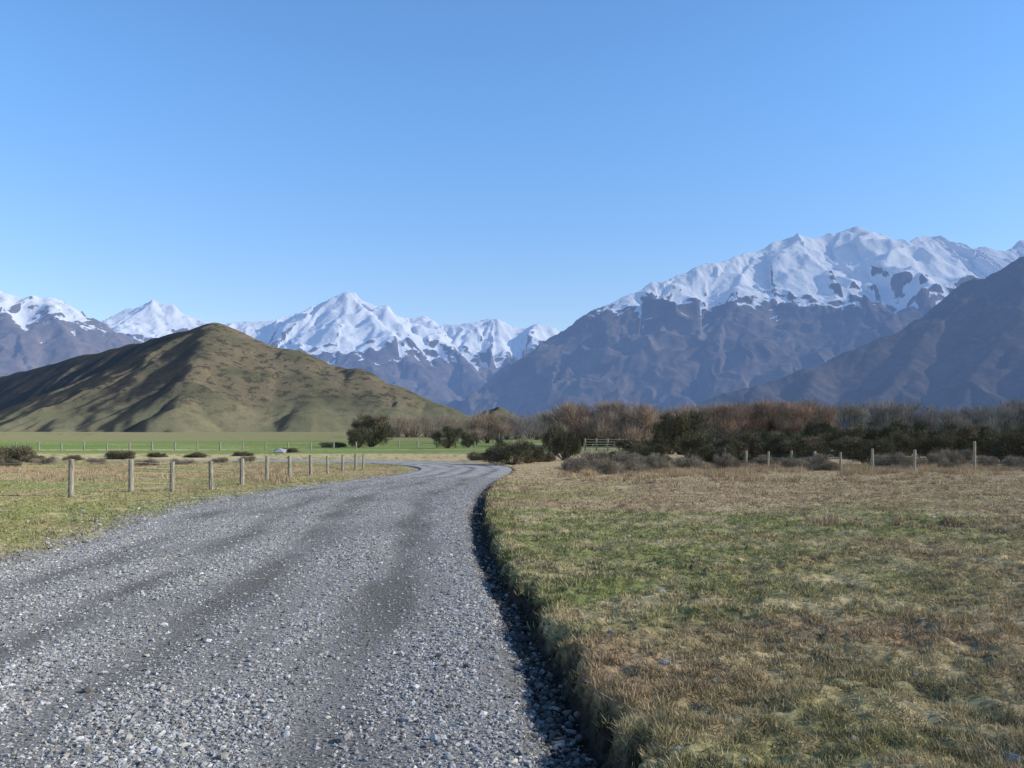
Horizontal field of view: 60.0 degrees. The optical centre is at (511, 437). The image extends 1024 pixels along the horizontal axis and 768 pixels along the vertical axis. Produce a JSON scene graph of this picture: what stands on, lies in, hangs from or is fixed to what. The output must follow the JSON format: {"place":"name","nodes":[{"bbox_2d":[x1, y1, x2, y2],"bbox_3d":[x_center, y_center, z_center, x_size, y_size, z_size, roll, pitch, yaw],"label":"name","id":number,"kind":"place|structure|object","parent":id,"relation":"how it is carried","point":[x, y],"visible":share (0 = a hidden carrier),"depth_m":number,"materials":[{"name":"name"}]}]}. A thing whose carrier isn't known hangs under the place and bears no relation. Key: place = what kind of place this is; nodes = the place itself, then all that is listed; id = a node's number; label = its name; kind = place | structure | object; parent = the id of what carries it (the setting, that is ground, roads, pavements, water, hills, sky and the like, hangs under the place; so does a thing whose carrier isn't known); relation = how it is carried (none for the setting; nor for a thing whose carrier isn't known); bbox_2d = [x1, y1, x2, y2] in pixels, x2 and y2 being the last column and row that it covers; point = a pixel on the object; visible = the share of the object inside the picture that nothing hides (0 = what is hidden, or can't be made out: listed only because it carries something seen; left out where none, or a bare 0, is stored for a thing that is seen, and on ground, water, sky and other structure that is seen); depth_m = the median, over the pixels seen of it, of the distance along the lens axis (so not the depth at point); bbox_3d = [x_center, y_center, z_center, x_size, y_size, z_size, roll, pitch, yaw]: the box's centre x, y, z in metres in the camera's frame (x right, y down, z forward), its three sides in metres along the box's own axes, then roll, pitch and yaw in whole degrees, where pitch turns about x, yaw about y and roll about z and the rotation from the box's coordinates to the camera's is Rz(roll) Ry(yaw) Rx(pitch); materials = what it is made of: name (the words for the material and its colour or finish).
{"place":"outdoors","nodes":[
{"label":"outdoors","id":0,"kind":"place"},
{"bbox_2d":[0,291,143,376],"bbox_3d":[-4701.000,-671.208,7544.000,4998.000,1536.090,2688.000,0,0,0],"label":"distant mountain","id":1,"kind":"structure","parent":0,"point":[36,332],"depth_m":7438.02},
{"bbox_2d":[0,323,503,431],"bbox_3d":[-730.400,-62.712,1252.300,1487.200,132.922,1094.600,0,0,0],"label":"grassy hill","id":2,"kind":"structure","parent":0,"point":[214,377],"depth_m":840.83,"materials":[{"name":"green plant"}]},
{"bbox_2d":[0,460,584,767],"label":"gravel road","id":3,"kind":"structure","parent":0,"point":[301,733],"depth_m":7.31,"materials":[{"name":"grey gravel"}]},
{"bbox_2d":[469,485,598,767],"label":"verge clods","id":4,"kind":"object","parent":3,"relation":"on","point":[546,708],"visible":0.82,"depth_m":6.15,"materials":[{"name":"soil"}]},
{"bbox_2d":[100,292,559,405],"bbox_3d":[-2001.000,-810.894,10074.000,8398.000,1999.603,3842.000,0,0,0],"label":"distant snow range","id":5,"kind":"structure","parent":0,"point":[432,360],"depth_m":10375.24,"materials":[{"name":"white snow"}]},
{"bbox_2d":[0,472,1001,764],"bbox_3d":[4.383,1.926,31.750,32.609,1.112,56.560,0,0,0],"label":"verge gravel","id":6,"kind":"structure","parent":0,"point":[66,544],"depth_m":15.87,"materials":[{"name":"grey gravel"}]},
{"bbox_2d":[0,432,1023,767],"bbox_3d":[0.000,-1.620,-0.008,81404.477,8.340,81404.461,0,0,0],"label":"ground","id":7,"kind":"structure","parent":0,"point":[418,448],"depth_m":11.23,"materials":[{"name":"green plant"}]},
{"bbox_2d":[0,458,22,466],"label":"scrub bush","id":8,"kind":"object","parent":7,"relation":"on","point":[10,462],"visible":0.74,"depth_m":70.88,"materials":[{"name":"brown plant"}]},
{"bbox_2d":[0,444,36,460],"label":"scrub bush","id":9,"kind":"object","parent":7,"relation":"on","point":[26,450],"visible":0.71,"depth_m":92.18,"materials":[{"name":"green plant"}]},
{"bbox_2d":[17,454,45,462],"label":"scrub bush","id":10,"kind":"object","parent":7,"relation":"on","point":[24,458],"visible":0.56,"depth_m":86.99,"materials":[{"name":"brown plant"}]},
{"bbox_2d":[30,456,57,463],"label":"thorny grey shrub","id":11,"kind":"object","parent":7,"relation":"on","point":[48,460],"visible":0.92,"depth_m":78.97,"materials":[{"name":"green plant"}]},
{"bbox_2d":[61,455,84,459],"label":"scrub bush","id":12,"kind":"object","parent":7,"relation":"on","point":[76,457],"visible":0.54,"depth_m":95.30,"materials":[{"name":"green plant"}]},
{"bbox_2d":[85,457,107,463],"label":"thorny grey shrub","id":13,"kind":"object","parent":7,"relation":"on","point":[93,460],"visible":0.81,"depth_m":78.83,"materials":[{"name":"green plant"}]},
{"bbox_2d":[104,450,135,458],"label":"scrub bush","id":14,"kind":"object","parent":7,"relation":"on","point":[114,454],"visible":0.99,"depth_m":98.18,"materials":[{"name":"green plant"}]},
{"bbox_2d":[133,458,159,465],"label":"thorny grey shrub","id":15,"kind":"object","parent":7,"relation":"on","point":[151,461],"visible":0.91,"depth_m":74.80,"materials":[{"name":"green plant"}]},
{"bbox_2d":[147,452,167,456],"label":"scrub bush","id":16,"kind":"object","parent":7,"relation":"on","point":[156,454],"visible":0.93,"depth_m":105.61,"materials":[{"name":"green plant"}]},
{"bbox_2d":[0,454,363,497],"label":"wire fence","id":17,"kind":"object","parent":7,"relation":"on","point":[70,481],"visible":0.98,"depth_m":27.82,"materials":[{"name":"grey wood"}]},
{"bbox_2d":[7,441,356,450],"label":"wire fence","id":18,"kind":"object","parent":7,"relation":"on","point":[175,446],"visible":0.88,"depth_m":158.29,"materials":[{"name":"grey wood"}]},
{"bbox_2d":[169,459,196,464],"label":"thorny grey shrub","id":19,"kind":"object","parent":7,"relation":"on","point":[176,461],"visible":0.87,"depth_m":78.70,"materials":[{"name":"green plant"}]},
{"bbox_2d":[184,452,207,457],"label":"scrub bush","id":20,"kind":"object","parent":7,"relation":"on","point":[197,455],"visible":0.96,"depth_m":105.39,"materials":[{"name":"green plant"}]},
{"bbox_2d":[0,458,394,483],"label":"rough dry grass","id":21,"kind":"structure","parent":7,"relation":"on","point":[249,474],"depth_m":51.84,"materials":[{"name":"plant"}]},
{"bbox_2d":[0,460,417,561],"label":"roadside grass","id":22,"kind":"structure","parent":7,"relation":"on","point":[61,514],"depth_m":24.14,"materials":[{"name":"green plant"}]},
{"bbox_2d":[211,457,228,462],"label":"thorny grey shrub","id":23,"kind":"object","parent":7,"relation":"on","point":[222,459],"visible":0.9,"depth_m":83.27,"materials":[{"name":"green plant"}]},
{"bbox_2d":[230,451,253,455],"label":"scrub bush","id":24,"kind":"object","parent":7,"relation":"on","point":[239,453],"visible":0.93,"depth_m":113.41,"materials":[{"name":"green plant"}]},
{"bbox_2d":[317,442,345,447],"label":"scrub bush","id":25,"kind":"object","parent":7,"relation":"on","point":[329,444],"visible":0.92,"depth_m":210.95,"materials":[{"name":"green plant"}]},
{"bbox_2d":[346,426,373,447],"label":"matagouri shrub","id":26,"kind":"object","parent":7,"relation":"on","point":[360,435],"visible":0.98,"depth_m":210.59,"materials":[{"name":"green plant"}]},
{"bbox_2d":[349,413,394,446],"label":"matagouri shrub","id":27,"kind":"object","parent":7,"relation":"on","point":[379,425],"visible":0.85,"depth_m":223.29,"materials":[{"name":"green plant"}]},
{"bbox_2d":[349,413,479,437],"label":"distant tree row","id":28,"kind":"object","parent":7,"relation":"on","point":[411,427],"visible":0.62,"depth_m":461.25,"materials":[{"name":"brown plant"}]},
{"bbox_2d":[429,425,463,447],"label":"matagouri shrub","id":29,"kind":"object","parent":7,"relation":"on","point":[451,435],"visible":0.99,"depth_m":184.02,"materials":[{"name":"green plant"}]},
{"bbox_2d":[458,432,479,447],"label":"matagouri shrub","id":30,"kind":"object","parent":7,"relation":"on","point":[467,442],"visible":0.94,"depth_m":211.18,"materials":[{"name":"green plant"}]},
{"bbox_2d":[464,452,484,460],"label":"scrub bush","id":31,"kind":"object","parent":7,"relation":"on","point":[478,456],"visible":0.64,"depth_m":92.57,"materials":[{"name":"green plant"}]},
{"bbox_2d":[462,408,515,442],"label":"bare willow trees","id":32,"kind":"object","parent":7,"relation":"on","point":[489,432],"visible":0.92,"depth_m":304.05,"materials":[{"name":"brown plant"}]},
{"bbox_2d":[477,407,533,429],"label":"rocky knoll","id":33,"kind":"structure","parent":7,"relation":"on","point":[498,410],"depth_m":871.95,"materials":[{"name":"stone"}]},
{"bbox_2d":[482,439,536,464],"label":"matagouri shrub","id":34,"kind":"object","parent":7,"relation":"on","point":[522,447],"visible":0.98,"depth_m":77.40,"materials":[{"name":"green plant"}]},
{"bbox_2d":[502,408,554,439],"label":"distant tree row","id":35,"kind":"object","parent":7,"relation":"on","point":[519,428],"visible":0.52,"depth_m":394.83,"materials":[{"name":"brown plant"}]},
{"bbox_2d":[511,445,545,462],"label":"matagouri shrub","id":36,"kind":"object","parent":7,"relation":"on","point":[539,451],"visible":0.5,"depth_m":81.71,"materials":[{"name":"green plant"}]},
{"bbox_2d":[533,452,555,461],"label":"scrub bush","id":37,"kind":"object","parent":7,"relation":"on","point":[548,457],"visible":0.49,"depth_m":86.77,"materials":[{"name":"green plant"}]},
{"bbox_2d":[81,484,1023,762],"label":"loose stones","id":38,"kind":"object","parent":7,"relation":"on","point":[585,678],"visible":0.76,"depth_m":4.73,"materials":[{"name":"grey stone"}]},
{"bbox_2d":[539,425,565,453],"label":"matagouri shrub","id":39,"kind":"object","parent":7,"relation":"on","point":[546,440],"visible":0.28,"depth_m":123.49,"materials":[{"name":"green plant"}]},
{"bbox_2d":[545,422,582,459],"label":"matagouri shrub","id":40,"kind":"object","parent":7,"relation":"on","point":[568,444],"visible":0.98,"depth_m":92.27,"materials":[{"name":"green plant"}]},
{"bbox_2d":[558,456,588,472],"bbox_3d":[3.995,1.758,54.872,2.166,1.375,2.472,0,0,-24],"label":"thorny grey shrub","id":41,"kind":"object","parent":7,"relation":"on","point":[580,464],"visible":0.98,"depth_m":54.91,"materials":[{"name":"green plant"}]},
{"bbox_2d":[576,448,610,466],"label":"thorny grey shrub","id":42,"kind":"object","parent":7,"relation":"on","point":[602,454],"visible":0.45,"depth_m":67.41,"materials":[{"name":"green plant"}]},
{"bbox_2d":[537,395,663,446],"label":"bare willow trees","id":43,"kind":"object","parent":7,"relation":"on","point":[611,421],"visible":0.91,"depth_m":223.26,"materials":[{"name":"brown plant"}]},
{"bbox_2d":[589,456,625,474],"bbox_3d":[5.473,1.691,50.343,2.248,1.423,2.572,0,0,-6],"label":"thorny grey shrub","id":44,"kind":"object","parent":7,"relation":"on","point":[609,467],"visible":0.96,"depth_m":49.84,"materials":[{"name":"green plant"}]},
{"bbox_2d":[584,438,630,450],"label":"stock yard gate","id":45,"kind":"structure","parent":7,"relation":"on","point":[596,444],"depth_m":148.18,"materials":[{"name":"grey wood"}]},
{"bbox_2d":[610,450,638,464],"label":"thorny grey shrub","id":46,"kind":"object","parent":7,"relation":"on","point":[618,458],"visible":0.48,"depth_m":72.29,"materials":[{"name":"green plant"}]},
{"bbox_2d":[611,437,653,451],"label":"dark scrub bush","id":47,"kind":"object","parent":7,"relation":"on","point":[624,442],"visible":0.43,"depth_m":127.80,"materials":[{"name":"green plant"}]},
{"bbox_2d":[620,452,648,464],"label":"thorny grey shrub","id":48,"kind":"object","parent":7,"relation":"on","point":[633,458],"visible":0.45,"depth_m":68.11,"materials":[{"name":"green plant"}]},
{"bbox_2d":[619,459,653,473],"bbox_3d":[7.778,1.883,54.922,2.135,1.166,2.443,0,0,36],"label":"thorny grey shrub","id":49,"kind":"object","parent":7,"relation":"on","point":[631,466],"visible":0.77,"depth_m":54.52,"materials":[{"name":"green plant"}]},
{"bbox_2d":[625,443,674,462],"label":"dark scrub bush","id":50,"kind":"object","parent":7,"relation":"on","point":[660,449],"visible":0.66,"depth_m":79.50,"materials":[{"name":"green plant"}]},
{"bbox_2d":[646,453,665,468],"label":"thorny grey shrub","id":51,"kind":"object","parent":7,"relation":"on","point":[653,459],"visible":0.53,"depth_m":64.04,"materials":[{"name":"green plant"}]},
{"bbox_2d":[652,459,670,471],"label":"thorny grey shrub","id":52,"kind":"object","parent":7,"relation":"on","point":[660,464],"visible":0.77,"depth_m":60.63,"materials":[{"name":"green plant"}]},
{"bbox_2d":[651,429,680,453],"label":"dark scrub bush","id":53,"kind":"object","parent":7,"relation":"on","point":[654,440],"visible":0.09,"depth_m":118.36,"materials":[{"name":"green plant"}]},
{"bbox_2d":[650,410,709,454],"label":"dark scrub bush","id":54,"kind":"object","parent":7,"relation":"on","point":[666,426],"visible":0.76,"depth_m":113.81,"materials":[{"name":"green plant"}]},
{"bbox_2d":[639,402,724,440],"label":"bare willow trees","id":55,"kind":"object","parent":7,"relation":"on","point":[683,410],"visible":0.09,"depth_m":322.26,"materials":[{"name":"brown plant"}]},
{"bbox_2d":[670,453,701,466],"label":"thorny grey shrub","id":56,"kind":"object","parent":7,"relation":"on","point":[673,461],"visible":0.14,"depth_m":65.24,"materials":[{"name":"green plant"}]},
{"bbox_2d":[674,455,705,469],"bbox_3d":[12.646,1.859,62.932,2.304,1.422,2.148,0,0,-37],"label":"thorny grey shrub","id":57,"kind":"object","parent":7,"relation":"on","point":[694,462],"visible":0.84,"depth_m":62.80,"materials":[{"name":"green plant"}]},
{"bbox_2d":[675,428,718,462],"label":"dark scrub bush","id":58,"kind":"object","parent":7,"relation":"on","point":[689,446],"visible":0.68,"depth_m":82.51,"materials":[{"name":"green plant"}]},
{"bbox_2d":[697,442,737,463],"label":"dark scrub bush","id":59,"kind":"object","parent":7,"relation":"on","point":[704,451],"visible":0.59,"depth_m":72.83,"materials":[{"name":"green plant"}]},
{"bbox_2d":[711,453,734,468],"bbox_3d":[15.277,1.763,63.489,1.876,1.746,1.945,0,0,-31],"label":"thorny grey shrub","id":60,"kind":"object","parent":7,"relation":"on","point":[726,459],"visible":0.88,"depth_m":63.17,"materials":[{"name":"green plant"}]},
{"bbox_2d":[699,436,752,462],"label":"dark scrub bush","id":61,"kind":"object","parent":7,"relation":"on","point":[740,446],"visible":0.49,"depth_m":75.42,"materials":[{"name":"green plant"}]},
{"bbox_2d":[729,457,748,467],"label":"thorny grey shrub","id":62,"kind":"object","parent":7,"relation":"on","point":[737,462],"visible":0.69,"depth_m":63.48,"materials":[{"name":"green plant"}]},
{"bbox_2d":[731,429,770,459],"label":"dark scrub bush","id":63,"kind":"object","parent":7,"relation":"on","point":[740,437],"visible":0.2,"depth_m":89.96,"materials":[{"name":"green plant"}]},
{"bbox_2d":[747,432,784,460],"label":"dark scrub bush","id":64,"kind":"object","parent":7,"relation":"on","point":[759,446],"visible":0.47,"depth_m":86.76,"materials":[{"name":"green plant"}]},
{"bbox_2d":[752,453,783,464],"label":"thorny grey shrub","id":65,"kind":"object","parent":7,"relation":"on","point":[762,458],"visible":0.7,"depth_m":70.28,"materials":[{"name":"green plant"}]},
{"bbox_2d":[699,395,845,439],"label":"red willow trees","id":66,"kind":"object","parent":7,"relation":"on","point":[728,420],"visible":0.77,"depth_m":281.41,"materials":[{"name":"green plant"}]},
{"bbox_2d":[765,430,805,459],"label":"dark scrub bush","id":67,"kind":"object","parent":7,"relation":"on","point":[776,449],"visible":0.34,"depth_m":80.42,"materials":[{"name":"green plant"}]},
{"bbox_2d":[779,452,798,467],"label":"thorny grey shrub","id":68,"kind":"object","parent":7,"relation":"on","point":[786,462],"visible":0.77,"depth_m":63.45,"materials":[{"name":"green plant"}]},
{"bbox_2d":[556,461,1023,532],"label":"dry tussock grass","id":69,"kind":"structure","parent":7,"relation":"on","point":[967,470],"depth_m":43.45,"materials":[{"name":"beige plant"}]},
{"bbox_2d":[774,434,833,462],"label":"dark scrub bush","id":70,"kind":"object","parent":7,"relation":"on","point":[792,443],"visible":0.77,"depth_m":75.92,"materials":[{"name":"green plant"}]},
{"bbox_2d":[791,454,832,469],"bbox_3d":[20.763,1.753,61.473,3.001,1.610,2.623,0,0,-2],"label":"thorny grey shrub","id":71,"kind":"object","parent":7,"relation":"on","point":[803,462],"visible":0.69,"depth_m":61.17,"materials":[{"name":"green plant"}]},
{"bbox_2d":[800,418,838,446],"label":"dark scrub bush","id":72,"kind":"object","parent":7,"relation":"on","point":[808,430],"visible":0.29,"depth_m":113.97,"materials":[{"name":"green plant"}]},
{"bbox_2d":[807,461,840,470],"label":"thorny grey shrub","id":73,"kind":"object","parent":7,"relation":"on","point":[830,466],"visible":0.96,"depth_m":57.54,"materials":[{"name":"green plant"}]},
{"bbox_2d":[809,423,872,454],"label":"dark scrub bush","id":74,"kind":"object","parent":7,"relation":"on","point":[832,435],"visible":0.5,"depth_m":105.63,"materials":[{"name":"green plant"}]},
{"bbox_2d":[829,435,875,458],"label":"dark scrub bush","id":75,"kind":"object","parent":7,"relation":"on","point":[835,448],"visible":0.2,"depth_m":97.17,"materials":[{"name":"green plant"}]},
{"bbox_2d":[838,434,899,463],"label":"dark scrub bush","id":76,"kind":"object","parent":7,"relation":"on","point":[860,449],"visible":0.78,"depth_m":75.08,"materials":[{"name":"green plant"}]},
{"bbox_2d":[724,441,1023,471],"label":"wire fence","id":77,"kind":"object","parent":7,"relation":"on","point":[914,456],"visible":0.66,"depth_m":56.18,"materials":[{"name":"grey wood"}]},
{"bbox_2d":[858,425,907,455],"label":"dark scrub bush","id":78,"kind":"object","parent":7,"relation":"on","point":[879,433],"visible":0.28,"depth_m":105.89,"materials":[{"name":"green plant"}]},
{"bbox_2d":[868,453,898,467],"bbox_3d":[27.345,1.799,65.102,2.596,1.581,2.692,0,0,-38],"label":"thorny grey shrub","id":79,"kind":"object","parent":7,"relation":"on","point":[879,459],"visible":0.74,"depth_m":64.85,"materials":[{"name":"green plant"}]},
{"bbox_2d":[880,431,916,455],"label":"dark scrub bush","id":80,"kind":"object","parent":7,"relation":"on","point":[895,437],"visible":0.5,"depth_m":99.28,"materials":[{"name":"green plant"}]},
{"bbox_2d":[889,462,910,469],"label":"thorny grey shrub","id":81,"kind":"object","parent":7,"relation":"on","point":[906,466],"visible":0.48,"depth_m":58.66,"materials":[{"name":"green plant"}]},
{"bbox_2d":[889,450,919,467],"bbox_3d":[28.493,1.717,64.843,2.355,1.730,2.687,0,0,-24],"label":"thorny grey shrub","id":82,"kind":"object","parent":7,"relation":"on","point":[904,459],"visible":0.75,"depth_m":64.24,"materials":[{"name":"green plant"}]},
{"bbox_2d":[884,420,932,455],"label":"dark scrub bush","id":83,"kind":"object","parent":7,"relation":"on","point":[916,431],"visible":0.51,"depth_m":110.88,"materials":[{"name":"green plant"}]},
{"bbox_2d":[820,397,1023,435],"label":"distant tree row","id":84,"kind":"object","parent":7,"relation":"on","point":[872,415],"visible":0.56,"depth_m":438.12,"materials":[{"name":"brown plant"}]},
{"bbox_2d":[905,429,957,459],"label":"dark scrub bush","id":85,"kind":"object","parent":7,"relation":"on","point":[923,447],"visible":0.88,"depth_m":88.84,"materials":[{"name":"green plant"}]},
{"bbox_2d":[927,453,949,465],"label":"thorny grey shrub","id":86,"kind":"object","parent":7,"relation":"on","point":[940,457],"visible":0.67,"depth_m":71.23,"materials":[{"name":"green plant"}]},
{"bbox_2d":[926,449,962,464],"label":"thorny grey shrub","id":87,"kind":"object","parent":7,"relation":"on","point":[953,456],"visible":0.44,"depth_m":73.10,"materials":[{"name":"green plant"}]},
{"bbox_2d":[927,427,964,445],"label":"dark scrub bush","id":88,"kind":"object","parent":7,"relation":"on","point":[934,433],"visible":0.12,"depth_m":111.44,"materials":[{"name":"green plant"}]},
{"bbox_2d":[936,460,963,467],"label":"thorny grey shrub","id":89,"kind":"object","parent":7,"relation":"on","point":[943,463],"visible":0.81,"depth_m":59.44,"materials":[{"name":"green plant"}]},
{"bbox_2d":[935,422,986,456],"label":"dark scrub bush","id":90,"kind":"object","parent":7,"relation":"on","point":[962,434],"visible":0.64,"depth_m":92.91,"materials":[{"name":"green plant"}]},
{"bbox_2d":[954,447,972,462],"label":"thorny grey shrub","id":91,"kind":"object","parent":7,"relation":"on","point":[967,453],"visible":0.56,"depth_m":78.69,"materials":[{"name":"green plant"}]},
{"bbox_2d":[976,453,1000,467],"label":"thorny grey shrub","id":92,"kind":"object","parent":7,"relation":"on","point":[987,460],"visible":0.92,"depth_m":67.08,"materials":[{"name":"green plant"}]},
{"bbox_2d":[969,426,1019,457],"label":"dark scrub bush","id":93,"kind":"object","parent":7,"relation":"on","point":[984,432],"visible":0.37,"depth_m":93.70,"materials":[{"name":"green plant"}]},
{"bbox_2d":[981,432,1022,461],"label":"dark scrub bush","id":94,"kind":"object","parent":7,"relation":"on","point":[993,443],"visible":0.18,"depth_m":80.81,"materials":[{"name":"green plant"}]},
{"bbox_2d":[992,427,1023,463],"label":"dark scrub bush","id":95,"kind":"object","parent":7,"relation":"on","point":[1006,445],"visible":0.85,"depth_m":76.46,"materials":[{"name":"green plant"}]},
{"bbox_2d":[1001,454,1023,467],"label":"thorny grey shrub","id":96,"kind":"object","parent":7,"relation":"on","point":[1008,459],"visible":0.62,"depth_m":62.77,"materials":[{"name":"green plant"}]},
{"bbox_2d":[0,0,1023,331],"label":"sky","id":97,"kind":"structure","parent":0,"point":[521,164],"materials":[{"name":"blue"}]},
{"bbox_2d":[446,226,1023,427],"bbox_3d":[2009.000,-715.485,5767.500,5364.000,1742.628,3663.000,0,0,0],"label":"snowy mountain","id":98,"kind":"structure","parent":0,"point":[773,311],"depth_m":5128.13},
{"bbox_2d":[695,256,1023,431],"bbox_3d":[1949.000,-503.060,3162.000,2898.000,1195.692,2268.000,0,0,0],"label":"mountain flank","id":99,"kind":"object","parent":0,"point":[961,344],"visible":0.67,"depth_m":3018.39,"materials":[{"name":"stone"}]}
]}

